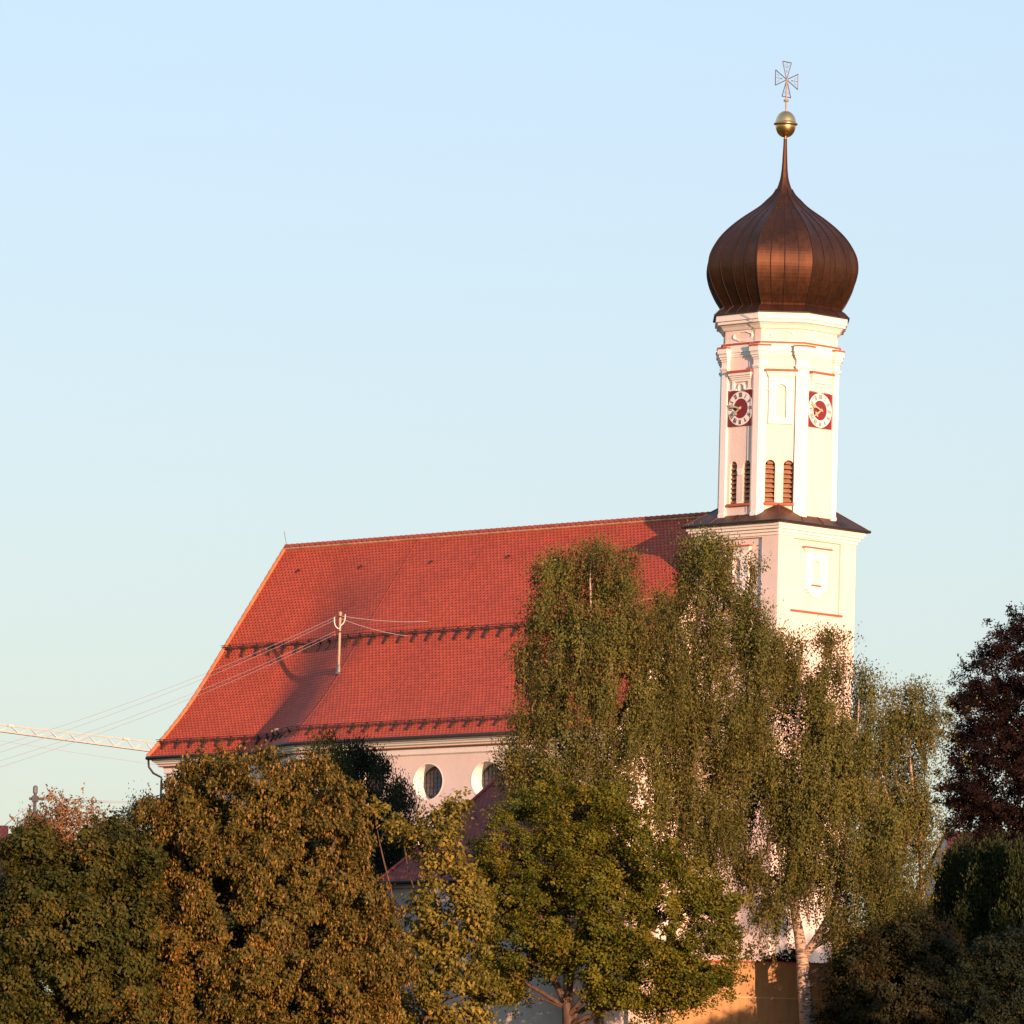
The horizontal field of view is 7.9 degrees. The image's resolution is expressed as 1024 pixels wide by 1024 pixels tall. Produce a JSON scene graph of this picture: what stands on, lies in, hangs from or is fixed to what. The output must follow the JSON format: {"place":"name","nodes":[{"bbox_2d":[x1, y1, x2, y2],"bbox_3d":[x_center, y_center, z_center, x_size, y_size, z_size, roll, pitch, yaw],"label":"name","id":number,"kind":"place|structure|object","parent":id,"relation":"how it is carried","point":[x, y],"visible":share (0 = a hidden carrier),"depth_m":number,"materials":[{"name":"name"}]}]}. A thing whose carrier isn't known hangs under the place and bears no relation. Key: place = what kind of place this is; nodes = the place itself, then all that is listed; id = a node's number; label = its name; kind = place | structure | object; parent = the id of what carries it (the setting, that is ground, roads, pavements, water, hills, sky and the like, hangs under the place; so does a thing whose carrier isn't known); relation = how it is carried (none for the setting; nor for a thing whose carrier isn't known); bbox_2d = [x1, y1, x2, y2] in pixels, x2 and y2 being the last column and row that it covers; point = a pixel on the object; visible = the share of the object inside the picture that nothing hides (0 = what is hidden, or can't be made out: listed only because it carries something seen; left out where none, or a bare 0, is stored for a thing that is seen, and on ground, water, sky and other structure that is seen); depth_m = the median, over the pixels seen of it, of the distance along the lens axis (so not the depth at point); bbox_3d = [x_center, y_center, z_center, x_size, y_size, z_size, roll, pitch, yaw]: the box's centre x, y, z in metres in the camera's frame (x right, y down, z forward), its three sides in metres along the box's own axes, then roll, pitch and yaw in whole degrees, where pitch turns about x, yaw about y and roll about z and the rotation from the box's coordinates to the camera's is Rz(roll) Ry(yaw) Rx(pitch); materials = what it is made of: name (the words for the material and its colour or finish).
{"place":"outdoors","nodes":[
{"label":"outdoors","id":0,"kind":"place"},
{"bbox_2d":[0,825,8,883],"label":"distant house","id":1,"kind":"structure","parent":0,"point":[4,830],"depth_m":347.97,"materials":[{"name":"brown tile"}]},
{"bbox_2d":[0,0,1023,991],"label":"sky","id":2,"kind":"structure","parent":0,"point":[309,271],"materials":[{"name":"blue"}]},
{"bbox_2d":[375,764,664,1023],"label":"parish house","id":3,"kind":"structure","parent":0,"point":[542,1012],"depth_m":339.92,"materials":[{"name":"ceramic"}]},
{"bbox_2d":[914,831,1011,914],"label":"distant house","id":4,"kind":"structure","parent":0,"point":[944,845],"depth_m":425.91,"materials":[{"name":"brown tile"}]},
{"bbox_3d":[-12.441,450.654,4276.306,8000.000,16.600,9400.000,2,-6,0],"label":"ground","id":5,"kind":"structure","parent":0,"visible":0},
{"bbox_2d":[17,802,47,993],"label":"conifer tree","id":6,"kind":"object","parent":5,"relation":"on","point":[28,816],"visible":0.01,"depth_m":385.04,"materials":[{"name":"green plant"}]},
{"bbox_2d":[9,782,128,862],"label":"tree","id":7,"kind":"object","parent":5,"relation":"on","point":[61,817],"visible":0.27,"depth_m":371.73,"materials":[{"name":"brown plant"}]},
{"bbox_2d":[4,785,133,825],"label":"utility pole","id":8,"kind":"object","parent":5,"relation":"on","point":[35,798],"visible":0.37,"depth_m":400.48,"materials":[{"name":"grey metal"}]},
{"bbox_2d":[0,724,156,764],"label":"tower crane","id":9,"kind":"object","parent":5,"relation":"on","point":[74,740],"visible":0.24,"depth_m":902.62,"materials":[{"name":"beige paint"}]},
{"bbox_2d":[0,804,179,1023],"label":"field maple","id":10,"kind":"object","parent":5,"relation":"on","point":[98,951],"visible":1,"depth_m":309.81,"materials":[{"name":"green plant"}]},
{"bbox_2d":[2,829,199,1023],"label":"background tree","id":11,"kind":"object","parent":5,"relation":"on","point":[71,927],"visible":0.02,"depth_m":343.30,"materials":[{"name":"green plant"}]},
{"bbox_2d":[121,782,150,832],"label":"conifer tree","id":12,"kind":"object","parent":5,"relation":"on","point":[132,798],"depth_m":350.25,"materials":[{"name":"green plant"}]},
{"bbox_2d":[110,737,424,1023],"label":"hornbeam tree","id":13,"kind":"object","parent":5,"relation":"on","point":[241,852],"visible":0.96,"depth_m":313.19,"materials":[{"name":"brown plant"}]},
{"bbox_2d":[173,796,387,1023],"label":"background tree","id":14,"kind":"object","parent":5,"relation":"on","point":[232,925],"visible":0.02,"depth_m":337.80,"materials":[{"name":"green plant"}]},
{"bbox_2d":[298,723,361,932],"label":"conifer tree","id":15,"kind":"object","parent":5,"relation":"on","point":[334,748],"visible":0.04,"depth_m":352.13,"materials":[{"name":"green plant"}]},
{"bbox_2d":[333,719,399,875],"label":"conifer tree","id":16,"kind":"object","parent":5,"relation":"on","point":[365,758],"visible":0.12,"depth_m":356.09,"materials":[{"name":"green plant"}]},
{"bbox_2d":[361,741,431,969],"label":"conifer tree","id":17,"kind":"object","parent":5,"relation":"on","point":[396,798],"visible":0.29,"depth_m":349.90,"materials":[{"name":"green plant"}]},
{"bbox_2d":[365,786,518,1023],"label":"tree","id":18,"kind":"object","parent":5,"relation":"on","point":[443,944],"visible":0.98,"depth_m":319.11,"materials":[{"name":"green plant"}]},
{"bbox_2d":[145,61,870,1021],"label":"church","id":19,"kind":"structure","parent":5,"relation":"on","point":[427,699],"depth_m":396.35,"materials":[{"name":"paint"}]},
{"bbox_2d":[0,611,427,766],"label":"roof mast","id":20,"kind":"object","parent":19,"relation":"on","point":[338,666],"visible":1,"depth_m":400.56,"materials":[{"name":"metal"}]},
{"bbox_2d":[359,773,383,791],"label":"oculus window","id":21,"kind":"structure","parent":19,"relation":"in","point":[365,773],"depth_m":400.08,"materials":[{"name":"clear glass"}]},
{"bbox_2d":[413,763,442,800],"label":"oculus window","id":22,"kind":"structure","parent":19,"relation":"in","point":[431,776],"depth_m":397.06,"materials":[{"name":"white glass"}]},
{"bbox_2d":[471,760,499,793],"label":"oculus window","id":23,"kind":"structure","parent":19,"relation":"in","point":[480,777],"depth_m":394.07,"materials":[{"name":"white glass"}]},
{"bbox_2d":[483,530,703,1023],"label":"birch tree","id":24,"kind":"object","parent":5,"relation":"on","point":[642,722],"visible":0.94,"depth_m":333.30,"materials":[{"name":"green plant"}]},
{"bbox_2d":[458,771,763,1023],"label":"spreading tree","id":25,"kind":"object","parent":5,"relation":"on","point":[590,895],"visible":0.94,"depth_m":328.13,"materials":[{"name":"green plant"}]},
{"bbox_2d":[636,512,803,1023],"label":"birch tree","id":26,"kind":"object","parent":5,"relation":"on","point":[748,642],"visible":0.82,"depth_m":337.34,"materials":[{"name":"green plant"}]},
{"bbox_2d":[656,960,837,1023],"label":"garden wall","id":27,"kind":"structure","parent":5,"relation":"on","point":[768,994],"depth_m":344.18,"materials":[{"name":"paint"}]},
{"bbox_2d":[753,944,809,962],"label":"wall shrub","id":28,"kind":"object","parent":5,"relation":"on","point":[780,957],"visible":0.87,"depth_m":345.48,"materials":[{"name":"green plant"}]},
{"bbox_2d":[699,615,945,1023],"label":"birch tree","id":29,"kind":"object","parent":5,"relation":"on","point":[797,816],"visible":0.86,"depth_m":339.72,"materials":[{"name":"green plant"}]},
{"bbox_2d":[806,895,995,1023],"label":"dark shrub","id":30,"kind":"object","parent":5,"relation":"on","point":[913,964],"visible":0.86,"depth_m":337.17,"materials":[{"name":"green plant"}]},
{"bbox_2d":[855,670,977,928],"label":"birch tree","id":31,"kind":"object","parent":5,"relation":"on","point":[902,724],"visible":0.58,"depth_m":345.13,"materials":[{"name":"green plant"}]},
{"bbox_2d":[920,825,978,1002],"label":"thuja tree","id":32,"kind":"object","parent":5,"relation":"on","point":[953,863],"visible":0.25,"depth_m":348.15,"materials":[{"name":"green plant"}]},
{"bbox_2d":[929,601,1023,862],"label":"copper beech","id":33,"kind":"object","parent":5,"relation":"on","point":[1005,744],"visible":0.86,"depth_m":394.67,"materials":[{"name":"brown plant"}]},
{"bbox_2d":[935,911,1023,1023],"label":"dark shrub","id":34,"kind":"object","parent":5,"relation":"on","point":[975,977],"visible":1,"depth_m":320.52,"materials":[{"name":"green plant"}]},
{"bbox_2d":[947,823,1020,986],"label":"thuja tree","id":35,"kind":"object","parent":5,"relation":"on","point":[980,881],"visible":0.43,"depth_m":345.28,"materials":[{"name":"green plant"}]},
{"bbox_2d":[980,831,1023,1023],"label":"thuja tree","id":36,"kind":"object","parent":5,"relation":"on","point":[1012,895],"visible":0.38,"depth_m":342.11,"materials":[{"name":"green plant"}]}
]}

